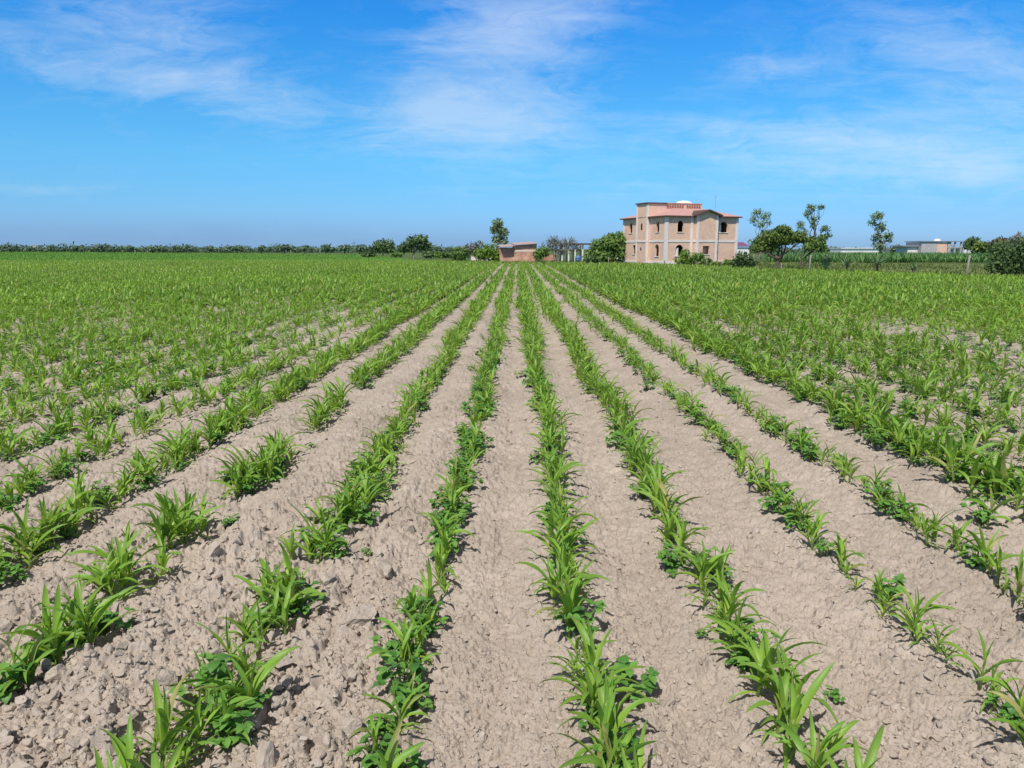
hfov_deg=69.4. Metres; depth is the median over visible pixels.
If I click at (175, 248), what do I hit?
treeline
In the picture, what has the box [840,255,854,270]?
agave plant
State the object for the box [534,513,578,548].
maize plant
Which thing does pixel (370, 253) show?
shrub
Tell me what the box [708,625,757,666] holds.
maize plant
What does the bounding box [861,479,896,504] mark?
bean plant
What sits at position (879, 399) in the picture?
bean plant
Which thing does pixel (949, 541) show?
maize plant
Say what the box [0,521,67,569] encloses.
maize plant
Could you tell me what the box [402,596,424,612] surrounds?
bean plant
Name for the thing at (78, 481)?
maize plant
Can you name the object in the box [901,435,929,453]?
bean plant
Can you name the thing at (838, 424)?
bean plant
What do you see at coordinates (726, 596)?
maize plant
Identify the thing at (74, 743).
soil clod
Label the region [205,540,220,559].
soil clod
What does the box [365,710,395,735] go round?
bean plant
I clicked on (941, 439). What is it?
maize plant
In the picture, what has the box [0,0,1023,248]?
sky
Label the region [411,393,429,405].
bean plant
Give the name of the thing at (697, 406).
bean plant
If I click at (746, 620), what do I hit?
bean plant
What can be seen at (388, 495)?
bean plant
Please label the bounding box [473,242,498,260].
leafy shrub
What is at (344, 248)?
distant tree
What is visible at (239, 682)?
maize plant
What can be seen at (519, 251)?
brick shed
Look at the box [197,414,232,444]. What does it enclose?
maize plant
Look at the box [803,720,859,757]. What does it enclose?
maize plant
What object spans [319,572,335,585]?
soil clod
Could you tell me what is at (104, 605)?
maize plant
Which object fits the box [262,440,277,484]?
maize plant
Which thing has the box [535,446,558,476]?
maize plant
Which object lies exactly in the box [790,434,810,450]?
bean plant
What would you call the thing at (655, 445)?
maize plant
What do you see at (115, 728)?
soil clod
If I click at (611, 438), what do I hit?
bean plant
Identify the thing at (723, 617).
maize plant
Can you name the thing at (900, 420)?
maize plant
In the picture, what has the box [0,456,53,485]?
maize plant
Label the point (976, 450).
maize plant
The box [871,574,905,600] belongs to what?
bean plant
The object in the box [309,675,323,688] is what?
soil clod
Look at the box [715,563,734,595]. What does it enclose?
maize plant
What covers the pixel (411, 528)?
soil clod
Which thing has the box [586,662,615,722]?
maize plant
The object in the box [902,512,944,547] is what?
maize plant
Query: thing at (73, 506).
maize plant
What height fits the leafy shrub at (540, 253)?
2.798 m
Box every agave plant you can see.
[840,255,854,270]
[865,254,888,271]
[907,263,921,272]
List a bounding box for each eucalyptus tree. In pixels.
[489,218,509,247]
[747,208,772,258]
[796,203,832,253]
[867,211,893,252]
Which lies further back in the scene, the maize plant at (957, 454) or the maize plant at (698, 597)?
the maize plant at (957, 454)
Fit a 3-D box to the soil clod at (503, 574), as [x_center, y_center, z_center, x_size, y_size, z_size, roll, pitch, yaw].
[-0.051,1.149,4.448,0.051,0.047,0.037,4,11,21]
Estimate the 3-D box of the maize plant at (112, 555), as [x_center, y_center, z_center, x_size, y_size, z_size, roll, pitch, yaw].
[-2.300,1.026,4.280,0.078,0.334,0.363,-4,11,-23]
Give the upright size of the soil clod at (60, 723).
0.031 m
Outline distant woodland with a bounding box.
[749,245,979,252]
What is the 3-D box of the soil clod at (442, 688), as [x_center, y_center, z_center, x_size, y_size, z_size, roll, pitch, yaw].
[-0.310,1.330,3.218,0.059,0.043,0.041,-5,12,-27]
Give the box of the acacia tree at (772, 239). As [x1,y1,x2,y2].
[746,223,814,269]
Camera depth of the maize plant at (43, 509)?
4.81 m
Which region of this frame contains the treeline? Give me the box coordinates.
[0,241,472,252]
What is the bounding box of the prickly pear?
[822,254,832,268]
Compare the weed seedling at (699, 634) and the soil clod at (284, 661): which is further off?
the weed seedling at (699, 634)
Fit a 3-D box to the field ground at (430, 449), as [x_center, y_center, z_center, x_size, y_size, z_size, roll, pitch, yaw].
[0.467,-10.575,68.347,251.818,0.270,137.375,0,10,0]
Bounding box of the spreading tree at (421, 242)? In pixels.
[395,233,431,257]
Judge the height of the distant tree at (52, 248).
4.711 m
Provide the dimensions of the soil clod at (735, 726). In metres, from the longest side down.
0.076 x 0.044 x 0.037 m
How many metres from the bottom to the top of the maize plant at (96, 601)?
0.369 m
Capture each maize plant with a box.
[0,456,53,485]
[0,496,69,553]
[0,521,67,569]
[0,538,4,557]
[0,552,16,561]
[0,584,51,640]
[0,613,59,690]
[0,659,26,691]
[0,671,29,701]
[2,521,46,567]
[2,632,56,693]
[5,583,72,671]
[8,509,63,553]
[9,647,23,663]
[12,626,90,663]
[17,449,81,479]
[20,492,75,542]
[22,598,109,642]
[27,498,76,542]
[32,496,61,549]
[33,506,105,539]
[33,574,109,626]
[40,585,139,654]
[50,485,96,518]
[60,490,94,532]
[60,614,103,647]
[61,577,84,646]
[61,579,106,630]
[63,528,149,565]
[64,549,135,592]
[65,556,157,599]
[68,458,91,488]
[71,482,101,523]
[79,560,141,595]
[82,530,157,587]
[87,601,99,638]
[88,546,166,585]
[94,746,103,767]
[99,713,158,767]
[104,536,121,579]
[107,748,119,767]
[123,444,152,485]
[125,731,190,767]
[129,456,161,489]
[129,492,203,530]
[132,498,208,548]
[133,723,172,757]
[135,510,189,546]
[141,509,167,547]
[144,505,223,543]
[146,428,199,464]
[147,533,182,576]
[147,688,228,735]
[148,512,208,543]
[150,490,172,512]
[153,510,207,541]
[153,669,198,763]
[157,723,217,767]
[160,488,193,523]
[161,687,242,757]
[161,741,193,767]
[162,691,254,736]
[162,745,203,767]
[166,429,191,461]
[166,649,235,703]
[174,491,220,531]
[179,484,216,520]
[182,646,300,728]
[189,411,228,449]
[191,643,266,711]
[192,613,267,669]
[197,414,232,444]
[199,675,246,733]
[200,648,236,678]
[209,455,257,486]
[210,461,257,497]
[217,457,240,493]
[218,444,273,476]
[220,603,281,640]
[220,686,250,748]
[222,602,284,659]
[223,454,261,491]
[223,459,260,498]
[226,641,264,676]
[227,597,261,640]
[230,651,253,680]
[232,569,300,611]
[239,555,287,597]
[241,656,271,686]
[242,583,280,627]
[243,463,258,492]
[246,450,276,477]
[247,583,314,605]
[248,580,301,635]
[249,441,284,480]
[253,430,311,454]
[255,566,326,616]
[256,436,287,451]
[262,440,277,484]
[262,595,273,616]
[266,428,295,466]
[269,566,306,585]
[271,579,280,613]
[274,564,302,587]
[275,523,305,559]
[275,543,300,583]
[282,502,341,537]
[295,502,351,553]
[307,527,349,564]
[316,491,346,527]
[324,472,368,502]
[329,488,366,506]
[335,477,393,523]
[339,461,376,485]
[339,478,368,517]
[347,452,397,481]
[348,451,393,478]
[350,714,380,765]
[351,474,371,500]
[356,451,381,475]
[356,467,369,510]
[356,477,385,500]
[358,433,392,462]
[361,427,405,452]
[361,686,430,729]
[364,621,414,665]
[374,435,389,462]
[375,617,432,663]
[375,708,424,744]
[379,717,424,767]
[383,642,440,682]
[387,670,400,706]
[391,596,430,665]
[392,596,434,624]
[395,584,421,623]
[401,642,420,684]
[402,670,426,716]
[406,600,444,637]
[413,578,443,605]
[416,506,466,537]
[418,512,474,545]
[419,558,445,607]
[428,483,473,510]
[428,518,464,544]
[432,552,457,582]
[434,542,452,577]
[435,470,477,492]
[435,537,455,568]
[436,489,457,517]
[439,521,456,550]
[514,554,589,606]
[516,515,590,565]
[526,462,580,494]
[526,540,613,605]
[528,554,601,604]
[529,503,598,541]
[530,512,583,540]
[531,407,579,433]
[533,559,591,600]
[533,566,591,625]
[534,453,585,484]
[534,476,589,518]
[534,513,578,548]
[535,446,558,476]
[537,478,579,521]
[539,451,570,478]
[539,529,582,580]
[539,668,652,731]
[540,517,600,555]
[540,564,580,593]
[544,456,574,486]
[544,648,585,681]
[546,570,587,637]
[547,423,573,455]
[549,519,577,550]
[549,535,572,562]
[550,550,595,579]
[552,650,645,709]
[553,543,587,573]
[554,570,592,624]
[556,665,641,754]
[557,723,655,767]
[559,651,618,718]
[560,633,596,656]
[561,616,613,673]
[567,662,610,707]
[567,668,658,767]
[575,724,639,767]
[576,630,618,666]
[580,620,608,647]
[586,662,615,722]
[589,697,630,767]
[601,416,651,437]
[609,439,650,466]
[616,447,670,477]
[617,430,659,453]
[617,719,656,767]
[625,438,661,470]
[627,441,637,474]
[629,478,699,521]
[633,487,681,515]
[636,462,667,510]
[638,463,684,493]
[640,450,662,483]
[641,451,654,481]
[641,467,673,496]
[652,479,678,521]
[652,500,691,548]
[660,512,710,553]
[663,510,676,542]
[668,505,681,540]
[669,550,739,590]
[673,546,726,580]
[676,512,705,553]
[677,539,729,583]
[682,580,717,610]
[695,544,734,587]
[699,556,715,593]
[699,597,772,643]
[701,573,766,632]
[702,597,780,650]
[704,587,741,613]
[704,592,755,625]
[706,610,728,638]
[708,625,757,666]
[710,607,755,644]
[711,590,730,617]
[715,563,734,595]
[723,620,827,703]
[725,638,806,666]
[728,637,794,707]
[730,631,753,680]
[737,646,819,700]
[746,659,789,744]
[751,696,804,733]
[765,720,867,767]
[767,630,838,723]
[775,707,824,767]
[776,723,799,767]
[781,492,814,519]
[788,662,834,750]
[790,512,838,550]
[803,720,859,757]
[807,506,831,542]
[826,531,865,578]
[852,724,883,767]
[861,567,886,603]
[862,406,912,439]
[868,588,945,639]
[871,412,918,443]
[886,582,957,630]
[887,413,931,453]
[888,420,932,453]
[892,414,903,442]
[896,413,959,433]
[901,608,944,645]
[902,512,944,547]
[910,509,960,540]
[917,427,946,466]
[918,433,970,458]
[919,615,966,659]
[922,442,983,483]
[924,423,944,463]
[925,423,976,448]
[925,516,990,551]
[935,432,956,473]
[941,627,1023,690]
[944,455,1013,497]
[945,433,984,462]
[945,437,966,466]
[945,519,972,549]
[945,523,1011,570]
[954,448,1009,487]
[960,487,1019,525]
[961,426,999,479]
[962,445,990,485]
[963,444,1020,483]
[964,461,1023,487]
[968,451,1009,500]
[972,674,1023,716]
[978,546,1013,587]
[980,449,1003,485]
[980,678,1004,712]
[983,659,1023,700]
[987,690,1023,747]
[988,475,1023,511]
[1003,549,1023,604]
[1006,458,1017,477]
[1009,471,1023,504]
[1011,468,1022,473]
[1012,494,1023,517]
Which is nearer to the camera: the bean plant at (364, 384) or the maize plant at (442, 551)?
the maize plant at (442, 551)
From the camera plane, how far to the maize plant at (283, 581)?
4.06 m
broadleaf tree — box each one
[889,244,898,252]
[962,236,980,252]
[971,240,989,253]
[988,235,1006,250]
[1007,231,1023,245]
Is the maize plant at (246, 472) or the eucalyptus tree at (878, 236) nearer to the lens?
the maize plant at (246, 472)
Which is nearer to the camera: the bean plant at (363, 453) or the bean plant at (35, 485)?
the bean plant at (35, 485)
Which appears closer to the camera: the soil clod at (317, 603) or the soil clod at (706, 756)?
the soil clod at (706, 756)
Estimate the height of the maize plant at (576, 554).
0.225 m
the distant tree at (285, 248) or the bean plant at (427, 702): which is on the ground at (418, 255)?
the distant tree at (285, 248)
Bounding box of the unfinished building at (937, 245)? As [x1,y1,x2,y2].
[890,239,962,253]
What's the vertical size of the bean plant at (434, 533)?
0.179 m
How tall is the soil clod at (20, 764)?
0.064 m
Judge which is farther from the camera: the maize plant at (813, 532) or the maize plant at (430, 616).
the maize plant at (813, 532)
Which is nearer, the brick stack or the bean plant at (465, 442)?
the bean plant at (465, 442)
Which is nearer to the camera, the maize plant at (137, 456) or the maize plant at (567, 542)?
the maize plant at (567, 542)
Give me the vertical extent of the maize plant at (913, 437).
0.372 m
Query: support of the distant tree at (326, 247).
on the ground at (418, 255)
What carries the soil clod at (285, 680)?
on the field ground at (430, 449)
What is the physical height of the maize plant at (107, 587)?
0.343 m
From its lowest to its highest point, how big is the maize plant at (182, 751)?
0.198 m
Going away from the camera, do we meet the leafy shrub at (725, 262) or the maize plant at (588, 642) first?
the maize plant at (588, 642)
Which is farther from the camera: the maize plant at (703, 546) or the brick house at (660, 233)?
the brick house at (660, 233)
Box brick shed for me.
[497,242,537,261]
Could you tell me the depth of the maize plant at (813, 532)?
4.64 m
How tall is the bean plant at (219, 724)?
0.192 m
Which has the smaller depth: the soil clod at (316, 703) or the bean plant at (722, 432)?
the soil clod at (316, 703)
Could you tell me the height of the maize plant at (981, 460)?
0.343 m
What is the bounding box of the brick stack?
[543,255,555,260]
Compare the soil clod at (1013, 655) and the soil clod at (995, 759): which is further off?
the soil clod at (1013, 655)
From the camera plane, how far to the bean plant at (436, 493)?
5.54 m
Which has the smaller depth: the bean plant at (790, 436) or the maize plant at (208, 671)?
the maize plant at (208, 671)
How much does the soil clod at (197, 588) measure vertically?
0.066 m
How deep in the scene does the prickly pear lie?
64.72 m
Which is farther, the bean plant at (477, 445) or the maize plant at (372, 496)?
the bean plant at (477, 445)
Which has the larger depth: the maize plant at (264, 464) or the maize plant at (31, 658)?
the maize plant at (264, 464)
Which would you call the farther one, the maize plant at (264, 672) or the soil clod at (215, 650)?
the soil clod at (215, 650)
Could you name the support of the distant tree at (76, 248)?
on the ground at (418, 255)
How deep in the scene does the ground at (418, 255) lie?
281.02 m
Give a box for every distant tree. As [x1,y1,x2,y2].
[0,244,12,251]
[25,246,38,251]
[45,245,60,251]
[70,246,82,252]
[95,243,113,252]
[125,245,137,251]
[155,245,167,252]
[181,244,193,252]
[206,245,217,252]
[232,245,244,252]
[257,245,269,253]
[279,244,294,253]
[300,245,313,253]
[320,243,335,253]
[338,244,354,253]
[354,243,369,253]
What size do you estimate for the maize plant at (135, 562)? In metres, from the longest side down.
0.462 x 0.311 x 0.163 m
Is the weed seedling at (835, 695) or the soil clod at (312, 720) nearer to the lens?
the soil clod at (312, 720)
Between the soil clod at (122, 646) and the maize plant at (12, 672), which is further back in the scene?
the soil clod at (122, 646)
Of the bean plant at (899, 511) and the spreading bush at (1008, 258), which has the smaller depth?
the bean plant at (899, 511)
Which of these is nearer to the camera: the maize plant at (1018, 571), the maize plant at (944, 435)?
the maize plant at (1018, 571)
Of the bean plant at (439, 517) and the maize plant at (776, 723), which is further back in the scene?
the bean plant at (439, 517)
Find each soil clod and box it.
[0,617,12,631]
[9,760,35,767]
[11,730,24,739]
[27,746,43,755]
[32,690,59,706]
[43,663,65,683]
[49,575,63,586]
[57,721,65,727]
[63,567,77,578]
[66,737,81,749]
[97,546,108,553]
[112,724,119,732]
[115,641,128,650]
[128,546,137,555]
[130,655,139,666]
[135,705,145,711]
[137,698,149,704]
[141,606,149,612]
[141,730,159,750]
[156,669,177,685]
[186,654,195,660]
[189,572,198,580]
[190,584,205,592]
[199,542,205,549]
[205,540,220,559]
[210,647,221,654]
[220,619,229,627]
[231,593,240,598]
[232,536,241,543]
[239,521,252,529]
[240,580,256,586]
[243,704,267,733]
[254,739,279,767]
[256,602,267,611]
[263,652,294,668]
[273,542,280,547]
[278,674,290,687]
[291,618,305,629]
[293,538,311,559]
[302,505,318,520]
[307,714,321,723]
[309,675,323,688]
[312,699,322,708]
[313,598,321,608]
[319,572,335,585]
[323,733,331,749]
[340,716,361,738]
[344,602,376,626]
[344,668,356,683]
[356,643,365,649]
[378,521,388,532]
[379,560,391,578]
[406,525,415,533]
[427,724,433,729]
[434,684,447,692]
[478,730,486,741]
[481,665,491,671]
[497,630,507,635]
[500,572,507,577]
[518,724,524,729]
[541,612,551,619]
[628,655,636,659]
[664,724,672,732]
[665,696,674,704]
[697,716,710,724]
[703,752,710,760]
[730,720,739,732]
[738,741,753,752]
[812,632,821,639]
[835,626,841,632]
[836,749,843,755]
[844,705,853,710]
[851,653,861,659]
[890,703,902,711]
[922,671,934,680]
[925,706,933,711]
[930,734,941,741]
[975,650,982,656]
[982,729,988,736]
[990,756,999,763]
[993,742,1008,751]
[1010,652,1017,658]
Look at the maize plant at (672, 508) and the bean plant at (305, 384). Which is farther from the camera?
the bean plant at (305, 384)
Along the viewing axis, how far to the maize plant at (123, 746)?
2.60 m
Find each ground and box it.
[0,259,1023,767]
[35,249,801,259]
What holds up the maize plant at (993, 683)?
on the field ground at (430, 449)
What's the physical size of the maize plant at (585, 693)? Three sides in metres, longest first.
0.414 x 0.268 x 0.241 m
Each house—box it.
[620,197,742,264]
[737,242,748,256]
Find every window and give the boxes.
[629,223,632,233]
[655,221,659,232]
[674,244,683,256]
[677,220,683,232]
[719,221,727,232]
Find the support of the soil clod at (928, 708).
on the field ground at (430, 449)
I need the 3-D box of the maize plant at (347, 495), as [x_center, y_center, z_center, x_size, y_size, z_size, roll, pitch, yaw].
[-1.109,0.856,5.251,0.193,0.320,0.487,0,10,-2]
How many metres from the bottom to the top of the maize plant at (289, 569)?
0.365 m
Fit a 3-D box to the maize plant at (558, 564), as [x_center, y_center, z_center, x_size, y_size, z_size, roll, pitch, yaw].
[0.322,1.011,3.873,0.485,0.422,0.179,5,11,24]
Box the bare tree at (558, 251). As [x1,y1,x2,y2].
[539,236,580,261]
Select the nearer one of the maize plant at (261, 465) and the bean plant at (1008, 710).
the bean plant at (1008, 710)
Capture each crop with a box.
[0,251,411,260]
[0,259,1023,767]
[0,273,1023,608]
[761,251,1023,262]
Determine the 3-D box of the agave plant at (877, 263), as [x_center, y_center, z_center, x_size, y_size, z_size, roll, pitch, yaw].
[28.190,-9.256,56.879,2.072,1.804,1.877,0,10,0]
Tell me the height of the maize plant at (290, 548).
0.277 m
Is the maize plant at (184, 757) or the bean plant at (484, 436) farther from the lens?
the bean plant at (484, 436)
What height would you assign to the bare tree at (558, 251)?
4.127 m
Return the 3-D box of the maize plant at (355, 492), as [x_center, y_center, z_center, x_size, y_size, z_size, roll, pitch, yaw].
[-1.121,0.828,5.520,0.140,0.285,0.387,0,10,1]
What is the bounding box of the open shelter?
[549,243,591,261]
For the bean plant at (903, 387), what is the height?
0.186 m
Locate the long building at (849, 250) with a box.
[829,248,878,252]
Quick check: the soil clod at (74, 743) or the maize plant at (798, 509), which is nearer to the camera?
the soil clod at (74, 743)
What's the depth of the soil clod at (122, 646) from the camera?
3.42 m
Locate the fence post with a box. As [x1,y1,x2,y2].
[965,255,970,275]
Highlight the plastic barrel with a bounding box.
[575,256,580,260]
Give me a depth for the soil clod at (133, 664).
3.29 m
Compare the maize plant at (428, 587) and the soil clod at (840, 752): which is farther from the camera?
the maize plant at (428, 587)
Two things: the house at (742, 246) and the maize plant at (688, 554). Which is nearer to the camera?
the maize plant at (688, 554)
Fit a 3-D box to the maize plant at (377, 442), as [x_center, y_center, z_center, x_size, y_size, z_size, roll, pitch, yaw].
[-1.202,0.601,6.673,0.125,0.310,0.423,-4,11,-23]
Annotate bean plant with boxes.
[0,492,21,511]
[0,563,29,582]
[0,661,38,703]
[2,496,14,504]
[13,471,45,494]
[17,628,64,661]
[24,539,48,552]
[43,463,60,478]
[46,424,65,439]
[55,455,85,478]
[55,523,81,538]
[63,619,104,642]
[66,616,105,645]
[69,443,95,461]
[84,478,112,503]
[84,604,136,634]
[99,406,123,414]
[135,472,160,490]
[138,406,156,419]
[159,384,174,395]
[168,459,188,470]
[168,652,240,705]
[186,438,204,451]
[191,698,262,749]
[204,430,227,445]
[216,426,232,433]
[217,469,234,482]
[218,688,274,710]
[238,417,252,427]
[238,475,268,493]
[253,596,290,625]
[258,462,286,481]
[274,457,287,469]
[278,600,310,616]
[281,580,325,612]
[294,530,323,545]
[297,375,313,389]
[314,536,348,559]
[319,506,350,523]
[330,517,348,534]
[342,470,358,479]
[346,502,382,524]
[346,733,400,767]
[349,451,373,470]
[356,375,373,388]
[357,481,392,501]
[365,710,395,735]
[370,623,426,661]
[371,650,427,697]
[373,430,397,443]
[373,750,425,767]
[374,472,394,490]
[392,676,433,713]
[398,596,448,633]
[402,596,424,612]
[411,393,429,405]
[416,617,438,635]
[417,397,429,410]
[427,518,462,538]
[428,486,449,507]
[428,537,459,556]
[431,503,467,525]
[431,510,461,528]
[441,491,467,507]
[444,459,470,471]
[448,450,472,461]
[448,457,474,474]
[450,499,472,517]
[451,468,476,477]
[452,422,469,435]
[454,439,482,455]
[454,472,484,490]
[457,432,482,443]
[461,401,477,413]
[461,426,479,439]
[462,432,494,447]
[462,438,484,451]
[470,383,483,391]
[471,404,491,419]
[473,383,491,393]
[475,397,495,409]
[481,402,496,413]
[522,379,533,387]
[527,393,542,403]
[527,398,541,410]
[528,450,543,462]
[536,501,565,524]
[538,439,560,453]
[541,430,564,443]
[549,545,575,566]
[553,599,606,635]
[556,523,584,545]
[578,699,598,727]
[579,380,592,392]
[592,727,639,767]
[605,431,626,449]
[608,417,629,435]
[611,655,658,700]
[625,442,647,461]
[627,480,652,498]
[638,380,655,389]
[656,543,687,576]
[683,411,705,425]
[684,403,707,413]
[693,546,733,578]
[709,427,731,438]
[716,438,738,447]
[719,618,779,650]
[724,640,758,672]
[726,385,741,394]
[728,445,742,459]
[746,472,764,482]
[758,415,784,427]
[758,491,787,512]
[759,476,772,491]
[768,423,788,434]
[772,481,794,498]
[772,503,810,521]
[783,513,811,529]
[787,431,810,449]
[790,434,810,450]
[792,440,816,455]
[795,427,818,440]
[802,445,821,462]
[808,367,825,380]
[816,539,837,556]
[825,403,849,421]
[828,414,850,428]
[855,421,889,439]
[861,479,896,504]
[866,396,884,406]
[869,433,891,447]
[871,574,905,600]
[873,499,900,515]
[884,501,917,519]
[886,441,916,456]
[895,380,913,392]
[895,399,923,417]
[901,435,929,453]
[937,450,961,462]
[940,468,960,481]
[949,463,978,478]
[954,429,970,440]
[954,463,980,480]
[959,395,974,408]
[959,497,998,525]
[960,430,986,441]
[962,544,995,570]
[967,406,988,417]
[974,476,1009,498]
[985,692,1023,728]
[988,388,1017,402]
[999,480,1020,492]
[1006,474,1020,494]
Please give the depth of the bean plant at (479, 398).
8.62 m
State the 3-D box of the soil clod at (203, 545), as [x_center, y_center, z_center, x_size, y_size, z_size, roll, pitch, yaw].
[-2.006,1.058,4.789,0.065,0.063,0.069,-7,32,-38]
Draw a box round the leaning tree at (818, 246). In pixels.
[799,234,828,266]
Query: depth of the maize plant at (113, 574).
4.06 m
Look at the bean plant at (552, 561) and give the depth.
4.37 m
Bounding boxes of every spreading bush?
[582,230,625,262]
[983,236,1023,275]
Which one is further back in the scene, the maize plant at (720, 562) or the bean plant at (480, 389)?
the bean plant at (480, 389)
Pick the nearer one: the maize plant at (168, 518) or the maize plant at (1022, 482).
the maize plant at (168, 518)
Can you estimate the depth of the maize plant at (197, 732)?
2.85 m
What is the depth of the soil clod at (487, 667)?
3.41 m
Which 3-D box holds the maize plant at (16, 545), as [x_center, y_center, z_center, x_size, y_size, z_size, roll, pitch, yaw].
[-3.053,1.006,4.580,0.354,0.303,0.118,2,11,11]
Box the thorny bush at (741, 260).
[730,250,755,267]
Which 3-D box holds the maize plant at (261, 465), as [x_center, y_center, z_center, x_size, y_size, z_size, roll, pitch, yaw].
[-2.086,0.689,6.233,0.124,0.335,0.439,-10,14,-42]
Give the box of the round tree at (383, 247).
[370,238,394,255]
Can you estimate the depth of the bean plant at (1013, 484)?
5.65 m
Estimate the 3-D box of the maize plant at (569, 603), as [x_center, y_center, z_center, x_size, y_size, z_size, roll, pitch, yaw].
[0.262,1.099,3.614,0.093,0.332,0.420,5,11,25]
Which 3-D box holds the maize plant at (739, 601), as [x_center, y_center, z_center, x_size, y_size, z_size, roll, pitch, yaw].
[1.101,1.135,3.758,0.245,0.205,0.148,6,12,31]
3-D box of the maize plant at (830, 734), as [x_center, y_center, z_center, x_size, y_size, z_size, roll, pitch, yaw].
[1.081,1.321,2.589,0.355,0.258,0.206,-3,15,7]
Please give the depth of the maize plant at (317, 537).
4.61 m
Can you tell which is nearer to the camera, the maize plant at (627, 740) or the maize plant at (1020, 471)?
the maize plant at (627, 740)
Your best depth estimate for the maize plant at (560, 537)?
4.64 m
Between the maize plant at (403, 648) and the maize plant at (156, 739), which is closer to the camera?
the maize plant at (156, 739)
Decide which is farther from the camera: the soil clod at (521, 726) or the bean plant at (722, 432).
the bean plant at (722, 432)
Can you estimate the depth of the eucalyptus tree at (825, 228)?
109.11 m
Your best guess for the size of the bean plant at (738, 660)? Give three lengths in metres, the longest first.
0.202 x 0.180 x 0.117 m
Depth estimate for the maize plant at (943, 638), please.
3.39 m
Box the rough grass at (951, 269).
[431,259,1023,276]
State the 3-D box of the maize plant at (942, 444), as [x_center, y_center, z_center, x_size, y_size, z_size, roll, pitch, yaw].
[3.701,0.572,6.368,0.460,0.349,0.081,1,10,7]
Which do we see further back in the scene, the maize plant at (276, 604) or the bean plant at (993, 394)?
the bean plant at (993, 394)
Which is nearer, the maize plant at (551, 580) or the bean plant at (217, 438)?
the maize plant at (551, 580)
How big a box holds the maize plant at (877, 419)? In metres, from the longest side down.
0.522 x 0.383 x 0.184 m
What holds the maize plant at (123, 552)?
on the field ground at (430, 449)
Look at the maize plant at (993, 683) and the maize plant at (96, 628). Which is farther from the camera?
the maize plant at (96, 628)
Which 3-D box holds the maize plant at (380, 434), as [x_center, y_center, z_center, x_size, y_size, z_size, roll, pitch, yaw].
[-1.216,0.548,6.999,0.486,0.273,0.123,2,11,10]
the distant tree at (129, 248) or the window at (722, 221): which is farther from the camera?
the distant tree at (129, 248)
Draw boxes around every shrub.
[360,250,375,256]
[390,251,402,257]
[421,249,435,258]
[431,251,443,258]
[442,251,450,257]
[449,246,469,260]
[462,240,483,258]
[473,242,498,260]
[531,245,549,261]
[583,253,601,263]
[673,248,695,264]
[689,252,712,264]
[709,258,731,265]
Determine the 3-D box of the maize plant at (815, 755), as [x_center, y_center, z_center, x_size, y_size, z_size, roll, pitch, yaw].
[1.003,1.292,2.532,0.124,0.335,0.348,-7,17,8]
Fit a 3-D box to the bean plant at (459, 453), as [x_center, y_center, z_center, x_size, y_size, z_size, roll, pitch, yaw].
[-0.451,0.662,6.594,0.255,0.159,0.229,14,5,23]
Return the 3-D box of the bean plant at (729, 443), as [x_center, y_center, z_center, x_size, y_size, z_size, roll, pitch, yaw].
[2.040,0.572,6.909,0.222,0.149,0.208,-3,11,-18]
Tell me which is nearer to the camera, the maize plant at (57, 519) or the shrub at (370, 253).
the maize plant at (57, 519)
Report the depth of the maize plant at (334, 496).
5.33 m
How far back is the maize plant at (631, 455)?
6.25 m
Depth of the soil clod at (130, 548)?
4.56 m
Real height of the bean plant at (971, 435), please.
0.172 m
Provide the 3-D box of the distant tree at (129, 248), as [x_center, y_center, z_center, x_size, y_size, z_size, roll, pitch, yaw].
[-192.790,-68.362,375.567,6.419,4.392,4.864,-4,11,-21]
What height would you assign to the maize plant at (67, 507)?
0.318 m
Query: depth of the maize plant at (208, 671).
3.22 m
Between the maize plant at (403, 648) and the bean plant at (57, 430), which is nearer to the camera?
the maize plant at (403, 648)
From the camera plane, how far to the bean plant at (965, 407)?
8.68 m
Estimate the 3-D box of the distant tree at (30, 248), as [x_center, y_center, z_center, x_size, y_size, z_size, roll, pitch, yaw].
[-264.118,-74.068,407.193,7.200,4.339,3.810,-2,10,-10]
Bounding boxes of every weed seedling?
[220,513,239,525]
[305,442,317,447]
[360,547,371,554]
[695,628,707,637]
[822,685,845,702]
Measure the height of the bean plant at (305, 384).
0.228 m
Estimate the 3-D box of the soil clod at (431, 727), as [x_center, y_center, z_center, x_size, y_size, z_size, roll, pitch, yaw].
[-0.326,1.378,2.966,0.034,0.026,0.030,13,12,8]
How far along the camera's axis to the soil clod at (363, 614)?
3.73 m
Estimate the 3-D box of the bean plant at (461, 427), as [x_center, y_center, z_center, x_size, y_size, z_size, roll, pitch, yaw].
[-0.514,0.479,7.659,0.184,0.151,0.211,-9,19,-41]
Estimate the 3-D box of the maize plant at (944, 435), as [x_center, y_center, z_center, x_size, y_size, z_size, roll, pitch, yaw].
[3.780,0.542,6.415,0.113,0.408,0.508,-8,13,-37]
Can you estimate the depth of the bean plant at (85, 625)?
3.68 m
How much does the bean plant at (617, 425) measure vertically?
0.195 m
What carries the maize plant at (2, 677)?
on the field ground at (430, 449)
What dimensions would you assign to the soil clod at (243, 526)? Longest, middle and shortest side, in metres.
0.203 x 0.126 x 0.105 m
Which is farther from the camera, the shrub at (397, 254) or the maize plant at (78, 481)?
the shrub at (397, 254)
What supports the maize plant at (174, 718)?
on the field ground at (430, 449)
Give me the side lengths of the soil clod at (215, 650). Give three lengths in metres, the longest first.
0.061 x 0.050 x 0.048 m
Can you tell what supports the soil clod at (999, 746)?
on the field ground at (430, 449)
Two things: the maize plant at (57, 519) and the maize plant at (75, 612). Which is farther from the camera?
the maize plant at (57, 519)

